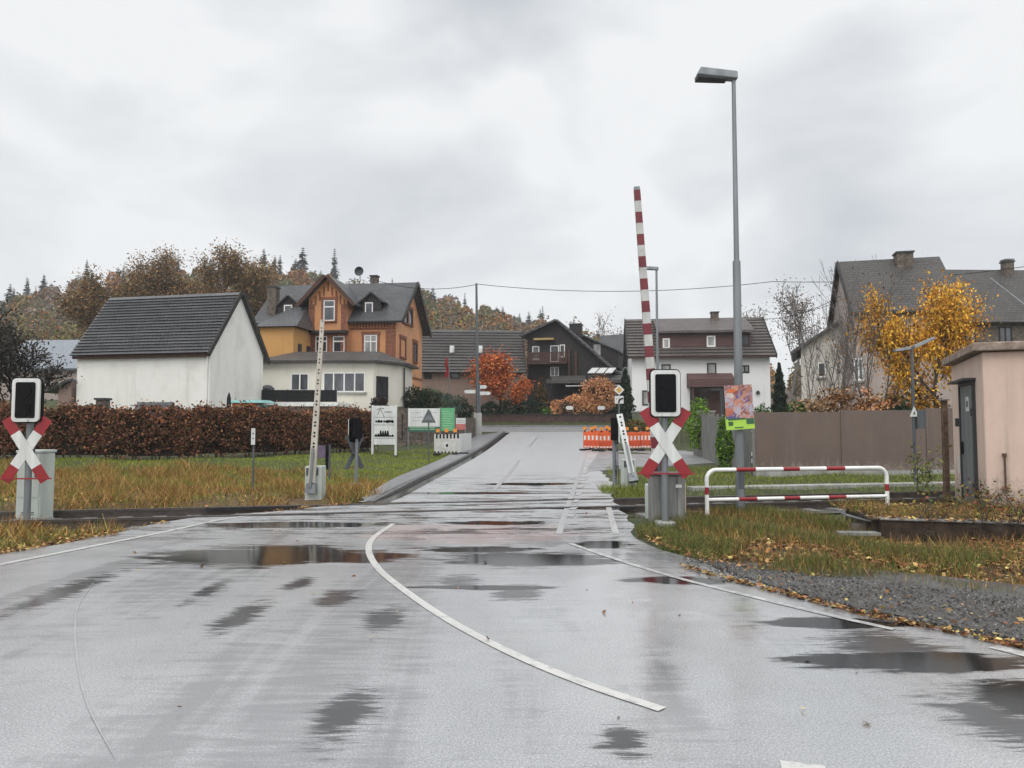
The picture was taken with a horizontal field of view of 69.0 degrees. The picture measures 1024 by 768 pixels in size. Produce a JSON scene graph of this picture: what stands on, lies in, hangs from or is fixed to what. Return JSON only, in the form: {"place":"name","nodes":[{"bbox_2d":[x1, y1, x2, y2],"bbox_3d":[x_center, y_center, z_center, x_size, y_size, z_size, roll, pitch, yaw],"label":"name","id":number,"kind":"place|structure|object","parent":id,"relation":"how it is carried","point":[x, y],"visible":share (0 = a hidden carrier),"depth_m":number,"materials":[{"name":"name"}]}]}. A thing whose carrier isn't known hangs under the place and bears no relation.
{"place":"outdoors","nodes":[
{"label":"outdoors","id":0,"kind":"place"},
{"bbox_2d":[0,447,450,487],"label":"lawn","id":1,"kind":"structure","parent":0,"point":[338,458],"depth_m":26.07,"materials":[{"name":"green plant"}]},
{"bbox_2d":[362,431,502,500],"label":"pavement","id":2,"kind":"structure","parent":0,"point":[478,441],"depth_m":25.95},
{"bbox_2d":[433,429,458,455],"bbox_3d":[-3.023,2.673,34.372,1.146,1.228,0.760,0,-3,3],"label":"construction barrier","id":3,"kind":"object","parent":2,"relation":"on","point":[446,443],"visible":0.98,"depth_m":34.34,"materials":[{"name":"plastic"}]},
{"bbox_2d":[474,283,481,435],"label":"utility pole","id":4,"kind":"object","parent":2,"relation":"on","point":[478,415],"visible":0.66,"depth_m":49.50,"materials":[{"name":"concrete"}]},
{"bbox_2d":[0,432,1023,767],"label":"road","id":5,"kind":"structure","parent":0,"point":[244,646],"depth_m":5.18,"materials":[{"name":"asphalt"}]},
{"bbox_2d":[74,584,114,757],"bbox_3d":[-3.126,1.894,5.488,0.173,0.001,4.621,2,-4,-30],"label":"worn seam marking","id":6,"kind":"object","parent":5,"relation":"on","point":[80,679],"visible":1,"depth_m":4.76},
{"bbox_2d":[0,511,282,564],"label":"edge line marking","id":7,"kind":"object","parent":5,"relation":"on","point":[121,540],"visible":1,"depth_m":10.14,"materials":[{"name":"paint"}]},
{"bbox_2d":[366,431,504,501],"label":"kerb","id":8,"kind":"structure","parent":5,"relation":"on","point":[410,482],"depth_m":22.28,"materials":[{"name":"concrete"}]},
{"bbox_2d":[376,433,508,501],"bbox_3d":[-1.623,2.923,33.951,0.633,1.001,37.229,0,-3,4],"label":"gutter","id":9,"kind":"object","parent":5,"relation":"on","point":[406,490],"visible":1,"depth_m":22.27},
{"bbox_2d":[365,524,665,710],"bbox_3d":[-0.925,2.024,7.926,0.912,0.001,8.293,1,-3,-19],"label":"line marking","id":10,"kind":"object","parent":5,"relation":"on","point":[475,634],"visible":1,"depth_m":5.40,"materials":[{"name":"paint"}]},
{"bbox_2d":[556,455,586,533],"bbox_3d":[2.078,2.757,22.980,0.127,0.154,24.459,0,-3,7],"label":"lane line marking","id":11,"kind":"object","parent":5,"relation":"on","point":[560,528],"visible":1,"depth_m":14.80,"materials":[{"name":"paint"}]},
{"bbox_2d":[579,427,598,450],"bbox_3d":[4.072,2.804,38.198,0.989,1.228,0.760,-2,-4,39],"label":"construction barrier","id":12,"kind":"object","parent":5,"relation":"on","point":[591,439],"visible":0.95,"depth_m":38.17,"materials":[{"name":"plastic"}]},
{"bbox_2d":[568,543,895,629],"bbox_3d":[1.789,2.020,7.851,0.278,0.001,4.746,2,-3,-28],"label":"edge line marking","id":13,"kind":"object","parent":5,"relation":"on","point":[761,598],"visible":1,"depth_m":7.03,"materials":[{"name":"paint"}]},
{"bbox_2d":[0,311,1023,613],"bbox_3d":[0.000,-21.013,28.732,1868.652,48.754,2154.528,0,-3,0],"label":"ground","id":14,"kind":"structure","parent":0,"point":[418,447],"depth_m":22.34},
{"bbox_2d":[0,377,51,519],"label":"crossing signal","id":15,"kind":"object","parent":14,"relation":"on","point":[27,406],"visible":0.8,"depth_m":12.66,"materials":[{"name":"metal"}]},
{"bbox_2d":[0,303,61,456],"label":"leafless tree","id":16,"kind":"object","parent":14,"relation":"on","point":[9,387],"visible":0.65,"depth_m":29.67,"materials":[{"name":"black plant"}]},
{"bbox_2d":[16,449,56,519],"bbox_3d":[-8.581,2.003,13.407,0.470,1.630,0.450,0,-3,0],"label":"relay cabinet","id":17,"kind":"object","parent":14,"relation":"on","point":[42,498],"visible":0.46,"depth_m":13.25,"materials":[{"name":"metal"}]},
{"bbox_2d":[0,340,79,399],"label":"blue grey house","id":18,"kind":"structure","parent":14,"relation":"on","point":[64,348],"depth_m":52.85,"materials":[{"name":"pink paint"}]},
{"bbox_2d":[0,300,82,402],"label":"leafless tree","id":19,"kind":"object","parent":14,"relation":"on","point":[49,377],"visible":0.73,"depth_m":29.70,"materials":[{"name":"brown plant"}]},
{"bbox_2d":[44,379,76,412],"bbox_3d":[-23.070,2.107,38.875,1.256,4.572,3.500,0,-3,-8],"label":"lean to shed","id":20,"kind":"object","parent":14,"relation":"on","point":[69,392],"visible":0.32,"depth_m":37.59,"materials":[{"name":"brown paint"}]},
{"bbox_2d":[45,264,124,333],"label":"brown tree","id":21,"kind":"object","parent":14,"relation":"on","point":[84,302],"visible":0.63,"depth_m":69.14,"materials":[{"name":"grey plant"}]},
{"bbox_2d":[108,270,157,297],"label":"brown tree","id":22,"kind":"object","parent":14,"relation":"on","point":[132,290],"visible":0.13,"depth_m":75.12,"materials":[{"name":"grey plant"}]},
{"bbox_2d":[113,243,221,296],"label":"brown tree","id":23,"kind":"object","parent":14,"relation":"on","point":[174,285],"visible":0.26,"depth_m":75.71,"materials":[{"name":"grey plant"}]},
{"bbox_2d":[69,291,270,412],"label":"barn","id":24,"kind":"structure","parent":14,"relation":"on","point":[190,349],"depth_m":37.43,"materials":[{"name":"white paint"}]},
{"bbox_2d":[0,502,347,553],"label":"fallen leaves","id":25,"kind":"object","parent":14,"relation":"on","point":[44,544],"visible":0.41,"depth_m":10.32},
{"bbox_2d":[0,491,361,545],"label":"fallen leaves","id":26,"kind":"object","parent":14,"relation":"on","point":[235,493],"visible":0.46,"depth_m":15.24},
{"bbox_2d":[0,397,378,460],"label":"beech hedge","id":27,"kind":"object","parent":14,"relation":"on","point":[76,429],"visible":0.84,"depth_m":26.89,"materials":[{"name":"brown plant"}]},
{"bbox_2d":[0,456,393,551],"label":"dry grass","id":28,"kind":"structure","parent":14,"relation":"on","point":[172,490],"depth_m":17.61,"materials":[{"name":"yellow plant"}]},
{"bbox_2d":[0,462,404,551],"bbox_3d":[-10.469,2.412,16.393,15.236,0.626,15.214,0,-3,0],"label":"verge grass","id":29,"kind":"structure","parent":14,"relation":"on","point":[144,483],"depth_m":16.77,"materials":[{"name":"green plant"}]},
{"bbox_2d":[184,237,292,316],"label":"brown tree","id":30,"kind":"object","parent":14,"relation":"on","point":[253,282],"visible":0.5,"depth_m":71.98,"materials":[{"name":"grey plant"}]},
{"bbox_2d":[261,389,350,410],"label":"terrace","id":31,"kind":"structure","parent":14,"relation":"on","point":[297,398],"depth_m":40.49,"materials":[{"name":"stone"}]},
{"bbox_2d":[304,320,325,499],"bbox_3d":[-4.332,0.664,16.456,0.401,4.148,0.585,0,-3,0],"label":"level crossing barrier","id":32,"kind":"object","parent":14,"relation":"on","point":[315,480],"visible":0.95,"depth_m":16.27,"materials":[{"name":"metal"}]},
{"bbox_2d":[263,351,418,410],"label":"white annex","id":33,"kind":"object","parent":14,"relation":"on","point":[361,379],"visible":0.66,"depth_m":44.31,"materials":[{"name":"beige paint"}]},
{"bbox_2d":[290,373,308,389],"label":"window","id":34,"kind":"structure","parent":33,"relation":"in","point":[299,381],"depth_m":44.28,"materials":[{"name":"white paint"}]},
{"bbox_2d":[323,372,366,393],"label":"window","id":35,"kind":"structure","parent":33,"relation":"in","point":[344,382],"depth_m":44.14,"materials":[{"name":"white paint"}]},
{"bbox_2d":[255,267,431,399],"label":"brick villa","id":36,"kind":"object","parent":14,"relation":"on","point":[385,318],"visible":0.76,"depth_m":50.48,"materials":[{"name":"orange brick"}]},
{"bbox_2d":[321,297,337,322],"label":"window","id":37,"kind":"structure","parent":36,"relation":"in","point":[328,304],"depth_m":50.31,"materials":[{"name":"white paint"}]},
{"bbox_2d":[361,331,379,351],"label":"window","id":38,"kind":"structure","parent":36,"relation":"in","point":[370,339],"depth_m":50.43,"materials":[{"name":"glass"}]},
{"bbox_2d":[343,418,364,484],"bbox_3d":[-4.169,1.896,19.911,0.275,1.965,0.754,-2,-4,36],"label":"crossing signal","id":39,"kind":"object","parent":14,"relation":"on","point":[355,425],"visible":0.9,"depth_m":19.86,"materials":[{"name":"metal"}]},
{"bbox_2d":[371,405,397,456],"bbox_3d":[-5.820,2.288,33.926,1.211,2.634,0.160,0,-3,-3],"label":"information board","id":40,"kind":"object","parent":14,"relation":"on","point":[383,425],"visible":0.94,"depth_m":33.92,"materials":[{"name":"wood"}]},
{"bbox_2d":[0,263,800,396],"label":"mixed woodland","id":41,"kind":"object","parent":14,"relation":"on","point":[40,305],"visible":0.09,"depth_m":164.47,"materials":[{"name":"brown plant"}]},
{"bbox_2d":[401,384,430,407],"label":"garden bush","id":42,"kind":"object","parent":14,"relation":"on","point":[411,402],"visible":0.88,"depth_m":46.30,"materials":[{"name":"green plant"}]},
{"bbox_2d":[407,408,440,448],"bbox_3d":[-4.541,2.470,38.449,1.691,2.488,0.087,0,-3,0],"label":"banner","id":43,"kind":"object","parent":14,"relation":"on","point":[415,417],"visible":0.69,"depth_m":38.44,"materials":[{"name":"plastic"}]},
{"bbox_2d":[397,409,475,442],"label":"retaining wall","id":44,"kind":"structure","parent":14,"relation":"on","point":[402,424],"depth_m":41.53,"materials":[{"name":"stone"}]},
{"bbox_2d":[440,407,454,433],"bbox_3d":[-3.348,2.462,38.550,0.789,2.508,0.087,0,-3,0],"label":"banner","id":45,"kind":"object","parent":14,"relation":"on","point":[448,418],"visible":0.89,"depth_m":38.55,"materials":[{"name":"plastic"}]},
{"bbox_2d":[422,329,526,412],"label":"tiled barn","id":46,"kind":"structure","parent":14,"relation":"on","point":[457,348],"depth_m":67.47,"materials":[{"name":"tile"}]},
{"bbox_2d":[461,344,518,409],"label":"red tree","id":47,"kind":"object","parent":14,"relation":"on","point":[494,373],"visible":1,"depth_m":61.93,"materials":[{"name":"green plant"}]},
{"bbox_2d":[39,499,944,533],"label":"ballast","id":48,"kind":"structure","parent":14,"relation":"on","point":[824,510],"depth_m":14.69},
{"bbox_2d":[0,491,956,532],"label":"railway track","id":49,"kind":"structure","parent":48,"relation":"on","point":[137,517],"depth_m":14.35,"materials":[{"name":"metal"}]},
{"bbox_2d":[505,373,538,409],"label":"red tree","id":50,"kind":"object","parent":14,"relation":"on","point":[519,390],"visible":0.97,"depth_m":61.51,"materials":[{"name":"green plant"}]},
{"bbox_2d":[482,414,627,422],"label":"boundary wall","id":51,"kind":"structure","parent":14,"relation":"on","point":[542,418],"depth_m":60.78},
{"bbox_2d":[520,319,622,411],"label":"timber house","id":52,"kind":"structure","parent":14,"relation":"on","point":[555,347],"depth_m":67.60,"materials":[{"name":"brown wood"}]},
{"bbox_2d":[546,368,628,413],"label":"carport","id":53,"kind":"object","parent":14,"relation":"on","point":[561,387],"visible":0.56,"depth_m":65.22,"materials":[{"name":"grey tile"}]},
{"bbox_2d":[579,374,616,413],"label":"copper shrub","id":54,"kind":"object","parent":14,"relation":"on","point":[611,398],"visible":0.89,"depth_m":61.87,"materials":[{"name":"orange plant"}]},
{"bbox_2d":[599,334,627,373],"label":"grey roofed house","id":55,"kind":"structure","parent":14,"relation":"on","point":[615,341],"depth_m":86.64,"materials":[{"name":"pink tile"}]},
{"bbox_2d":[611,418,621,487],"bbox_3d":[2.678,1.863,19.333,0.335,2.157,0.920,0,-3,9],"label":"crossing signal","id":56,"kind":"object","parent":14,"relation":"on","point":[615,436],"visible":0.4,"depth_m":19.25,"materials":[{"name":"metal"}]},
{"bbox_2d":[596,482,644,497],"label":"verge grass","id":57,"kind":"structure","parent":14,"relation":"on","point":[623,490],"depth_m":17.58,"materials":[{"name":"green plant"}]},
{"bbox_2d":[612,368,635,422],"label":"cypress","id":58,"kind":"object","parent":14,"relation":"on","point":[629,399],"visible":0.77,"depth_m":55.73,"materials":[{"name":"green plant"}]},
{"bbox_2d":[616,413,638,487],"bbox_3d":[2.876,1.800,18.551,0.448,2.139,0.718,0,-3,0],"label":"level crossing barrier","id":59,"kind":"object","parent":14,"relation":"on","point":[628,470],"visible":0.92,"depth_m":18.49,"materials":[{"name":"metal"}]},
{"bbox_2d":[634,186,660,517],"bbox_3d":[2.468,-0.432,13.310,0.584,6.177,0.585,0,-3,0],"label":"level crossing barrier","id":60,"kind":"object","parent":14,"relation":"on","point":[647,336],"visible":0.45,"depth_m":13.17,"materials":[{"name":"metal"}]},
{"bbox_2d":[637,369,694,526],"bbox_3d":[2.461,1.125,11.989,0.920,2.727,0.335,0,-3,2],"label":"crossing signal","id":61,"kind":"object","parent":14,"relation":"on","point":[664,395],"visible":0.86,"depth_m":11.92,"materials":[{"name":"metal"}]},
{"bbox_2d":[648,472,685,523],"bbox_3d":[2.579,2.011,12.425,0.600,1.070,0.390,0,-3,2],"label":"cable box","id":62,"kind":"object","parent":14,"relation":"on","point":[676,484],"visible":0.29,"depth_m":12.26,"materials":[{"name":"grey metal"}]},
{"bbox_2d":[682,397,710,449],"bbox_3d":[8.412,1.751,33.470,1.617,2.418,1.271,-1,-3,19],"label":"green bush","id":63,"kind":"object","parent":14,"relation":"on","point":[692,432],"visible":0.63,"depth_m":33.29,"materials":[{"name":"green plant"}]},
{"bbox_2d":[623,311,777,416],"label":"white house","id":64,"kind":"structure","parent":14,"relation":"on","point":[698,353],"depth_m":59.67,"materials":[{"name":"paint"}]},
{"bbox_2d":[694,67,744,512],"bbox_3d":[3.746,-1.557,13.403,0.766,8.440,0.248,0,-3,0],"label":"street lamp","id":65,"kind":"object","parent":14,"relation":"on","point":[709,75],"visible":0.93,"depth_m":13.37,"materials":[{"name":"metal"}]},
{"bbox_2d":[724,384,753,418],"bbox_3d":[4.005,0.316,13.150,0.506,0.620,0.015,0,-3,7],"label":"event poster","id":66,"kind":"object","parent":65,"relation":"attached to","point":[738,401],"visible":1,"depth_m":13.15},
{"bbox_2d":[725,417,754,429],"bbox_3d":[4.019,0.679,13.130,0.506,0.274,0.019,0,-3,7],"label":"event notice","id":67,"kind":"object","parent":65,"relation":"attached to","point":[739,423],"visible":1,"depth_m":13.12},
{"bbox_2d":[693,411,751,475],"bbox_3d":[8.159,2.143,29.652,0.096,2.308,11.697,0,-3,5],"label":"wooden fence","id":68,"kind":"object","parent":14,"relation":"on","point":[709,426],"visible":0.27,"depth_m":30.37,"materials":[{"name":"grey wood"}]},
{"bbox_2d":[714,414,734,472],"bbox_3d":[7.063,2.004,24.732,0.668,2.069,0.660,-3,-4,43],"label":"green bush","id":69,"kind":"object","parent":14,"relation":"on","point":[723,449],"visible":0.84,"depth_m":24.62,"materials":[{"name":"green plant"}]},
{"bbox_2d":[769,362,788,411],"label":"cypress","id":70,"kind":"object","parent":14,"relation":"on","point":[779,386],"visible":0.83,"depth_m":49.86,"materials":[{"name":"green plant"}]},
{"bbox_2d":[604,465,954,495],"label":"verge grass","id":71,"kind":"structure","parent":14,"relation":"on","point":[768,478],"depth_m":21.23,"materials":[{"name":"green plant"}]},
{"bbox_2d":[766,274,818,404],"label":"bare tree","id":72,"kind":"object","parent":14,"relation":"on","point":[788,327],"visible":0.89,"depth_m":90.03,"materials":[{"name":"grey plant"}]},
{"bbox_2d":[705,466,889,514],"bbox_3d":[5.079,2.028,13.160,3.593,1.125,0.071,1,-3,-11],"label":"guard rail","id":73,"kind":"object","parent":14,"relation":"on","point":[748,469],"visible":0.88,"depth_m":13.12,"materials":[{"name":"metal"}]},
{"bbox_2d":[778,277,825,346],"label":"bare tree","id":74,"kind":"object","parent":14,"relation":"on","point":[803,334],"visible":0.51,"depth_m":97.08,"materials":[{"name":"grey plant"}]},
{"bbox_2d":[789,393,840,411],"bbox_3d":[10.526,1.440,25.866,1.614,2.222,1.540,3,-4,-41],"label":"autumn shrub","id":75,"kind":"object","parent":14,"relation":"on","point":[816,405],"visible":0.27,"depth_m":25.78,"materials":[{"name":"brown plant"}]},
{"bbox_2d":[791,320,841,411],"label":"white gabled wing","id":76,"kind":"structure","parent":14,"relation":"on","point":[796,354],"depth_m":44.74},
{"bbox_2d":[687,481,954,490],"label":"platform kerb","id":77,"kind":"structure","parent":14,"relation":"on","point":[812,486],"depth_m":18.99,"materials":[{"name":"concrete"}]},
{"bbox_2d":[623,503,1023,593],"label":"verge grass","id":78,"kind":"structure","parent":14,"relation":"on","point":[691,541],"depth_m":9.53,"materials":[{"name":"green plant"}]},
{"bbox_2d":[785,293,861,411],"bbox_3d":[12.448,-0.178,29.390,2.724,6.628,2.450,0,-3,0],"label":"bare tree","id":79,"kind":"object","parent":14,"relation":"on","point":[811,359],"visible":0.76,"depth_m":29.55,"materials":[{"name":"grey plant"}]},
{"bbox_2d":[637,529,1023,583],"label":"fallen leaves","id":80,"kind":"object","parent":14,"relation":"on","point":[656,538],"visible":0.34,"depth_m":8.88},
{"bbox_2d":[812,383,866,411],"bbox_3d":[11.483,1.256,26.020,1.612,2.602,1.684,-3,-4,43],"label":"autumn shrub","id":81,"kind":"object","parent":14,"relation":"on","point":[842,400],"visible":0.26,"depth_m":25.85,"materials":[{"name":"brown plant"}]},
{"bbox_2d":[811,259,881,410],"bbox_3d":[11.977,-0.878,26.781,2.266,7.741,3.124,-2,-4,37],"label":"bare tree","id":82,"kind":"object","parent":14,"relation":"on","point":[846,364],"visible":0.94,"depth_m":27.03,"materials":[{"name":"grey plant"}]},
{"bbox_2d":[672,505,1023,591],"bbox_3d":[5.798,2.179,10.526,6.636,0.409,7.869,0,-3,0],"label":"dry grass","id":83,"kind":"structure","parent":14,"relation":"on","point":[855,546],"depth_m":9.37,"materials":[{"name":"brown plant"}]},
{"bbox_2d":[752,407,954,476],"bbox_3d":[11.447,1.966,23.875,7.831,2.440,0.127,0,-3,-7],"label":"panel fence","id":84,"kind":"object","parent":14,"relation":"on","point":[842,437],"visible":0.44,"depth_m":23.77,"materials":[{"name":"concrete"}]},
{"bbox_2d":[695,559,1023,642],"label":"gravel strip","id":85,"kind":"object","parent":14,"relation":"on","point":[907,582],"visible":0.5,"depth_m":6.99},
{"bbox_2d":[679,562,1023,648],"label":"fallen leaves","id":86,"kind":"object","parent":85,"relation":"on","point":[1006,642],"visible":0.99,"depth_m":6.22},
{"bbox_2d":[680,556,1023,643],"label":"gravel stones","id":87,"kind":"object","parent":85,"relation":"on","point":[876,588],"visible":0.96,"depth_m":6.81,"materials":[{"name":"gravel"}]},
{"bbox_2d":[688,553,1023,634],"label":"fallen leaves","id":88,"kind":"object","parent":85,"relation":"on","point":[949,609],"visible":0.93,"depth_m":6.39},
{"bbox_2d":[802,252,922,405],"bbox_3d":[13.056,-0.868,27.270,3.552,7.780,3.431,0,-3,0],"label":"bare tree","id":89,"kind":"object","parent":14,"relation":"on","point":[872,354],"visible":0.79,"depth_m":26.98,"materials":[{"name":"grey plant"}]},
{"bbox_2d":[843,385,900,409],"bbox_3d":[12.589,1.252,25.954,1.915,2.610,1.407,0,-3,0],"label":"autumn shrub","id":90,"kind":"object","parent":14,"relation":"on","point":[878,404],"visible":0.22,"depth_m":25.86,"materials":[{"name":"brown plant"}]},
{"bbox_2d":[827,250,963,408],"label":"grey house","id":91,"kind":"structure","parent":14,"relation":"on","point":[845,276],"depth_m":41.20,"materials":[{"name":"pink stone"}]},
{"bbox_2d":[893,337,935,481],"bbox_3d":[10.840,0.860,19.983,1.070,4.270,0.196,0,-3,0],"label":"platform lamp","id":92,"kind":"object","parent":14,"relation":"on","point":[918,419],"visible":0.95,"depth_m":19.94,"materials":[{"name":"metal"}]},
{"bbox_2d":[840,267,998,407],"bbox_3d":[14.884,-0.552,27.052,4.623,7.271,4.394,2,-4,-36],"label":"orange tree","id":93,"kind":"object","parent":14,"relation":"on","point":[949,340],"visible":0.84,"depth_m":26.61,"materials":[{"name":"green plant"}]},
{"bbox_2d":[894,436,951,504],"bbox_3d":[7.872,1.786,14.260,0.904,1.569,1.084,0,-3,0],"label":"sapling","id":94,"kind":"object","parent":14,"relation":"on","point":[917,474],"visible":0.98,"depth_m":14.30,"materials":[{"name":"green plant"}]},
{"bbox_2d":[901,385,950,409],"bbox_3d":[14.671,1.264,26.286,2.263,2.624,1.587,0,-3,0],"label":"autumn shrub","id":95,"kind":"object","parent":14,"relation":"on","point":[923,404],"visible":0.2,"depth_m":26.23,"materials":[{"name":"brown plant"}]},
{"bbox_2d":[905,483,958,541],"bbox_3d":[5.942,1.813,10.651,0.856,0.834,0.955,0,-3,0],"label":"bramble","id":96,"kind":"object","parent":14,"relation":"on","point":[929,504],"visible":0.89,"depth_m":10.43,"materials":[{"name":"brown plant"}]},
{"bbox_2d":[845,506,1023,541],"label":"wall","id":97,"kind":"structure","parent":14,"relation":"on","point":[897,527],"depth_m":10.52,"materials":[{"name":"grey concrete"}]},
{"bbox_2d":[937,399,950,497],"bbox_3d":[10.134,1.614,17.438,0.190,2.511,0.180,0,-3,0],"label":"steel post","id":98,"kind":"object","parent":14,"relation":"on","point":[945,444],"visible":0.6,"depth_m":17.41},
{"bbox_2d":[867,506,1023,518],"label":"earth bank","id":99,"kind":"structure","parent":14,"relation":"on","point":[943,510],"depth_m":11.90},
{"bbox_2d":[827,494,1023,519],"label":"weeds","id":100,"kind":"object","parent":99,"relation":"on","point":[909,511],"visible":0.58,"depth_m":11.64,"materials":[{"name":"brown plant"}]},
{"bbox_2d":[832,502,1023,520],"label":"fallen leaves","id":101,"kind":"object","parent":99,"relation":"on","point":[892,512],"visible":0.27,"depth_m":11.72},
{"bbox_2d":[940,480,1003,539],"bbox_3d":[6.435,1.782,10.363,0.724,0.864,0.662,3,-4,-42],"label":"bramble","id":102,"kind":"object","parent":14,"relation":"on","point":[981,508],"visible":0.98,"depth_m":10.34,"materials":[{"name":"brown plant"}]},
{"bbox_2d":[942,341,1023,505],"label":"transformer building","id":103,"kind":"structure","parent":14,"relation":"on","point":[987,382],"depth_m":13.16,"materials":[{"name":"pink paint"}]},
{"bbox_2d":[947,378,978,502],"bbox_3d":[8.857,1.133,14.622,0.240,2.410,1.791,-1,-3,23],"label":"door","id":104,"kind":"structure","parent":103,"relation":"in","point":[966,386],"depth_m":14.49,"materials":[{"name":"grey metal"}]},
{"bbox_2d":[947,259,1023,349],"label":"slate roofed house","id":105,"kind":"structure","parent":14,"relation":"on","point":[1006,305],"depth_m":47.85,"materials":[{"name":"stone"}]},
{"bbox_2d":[984,497,1023,541],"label":"bramble","id":106,"kind":"object","parent":14,"relation":"on","point":[1009,515],"visible":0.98,"depth_m":10.15,"materials":[{"name":"brown plant"}]},
{"bbox_2d":[0,0,1023,386],"label":"sky","id":107,"kind":"structure","parent":0,"point":[437,145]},
{"bbox_2d":[482,427,640,431],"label":"cross road","id":108,"kind":"structure","parent":0,"point":[533,429],"depth_m":55.72,"materials":[{"name":"asphalt"}]},
{"bbox_2d":[586,454,714,471],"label":"side street","id":109,"kind":"structure","parent":0,"point":[600,462],"depth_m":30.83,"materials":[{"name":"asphalt"}]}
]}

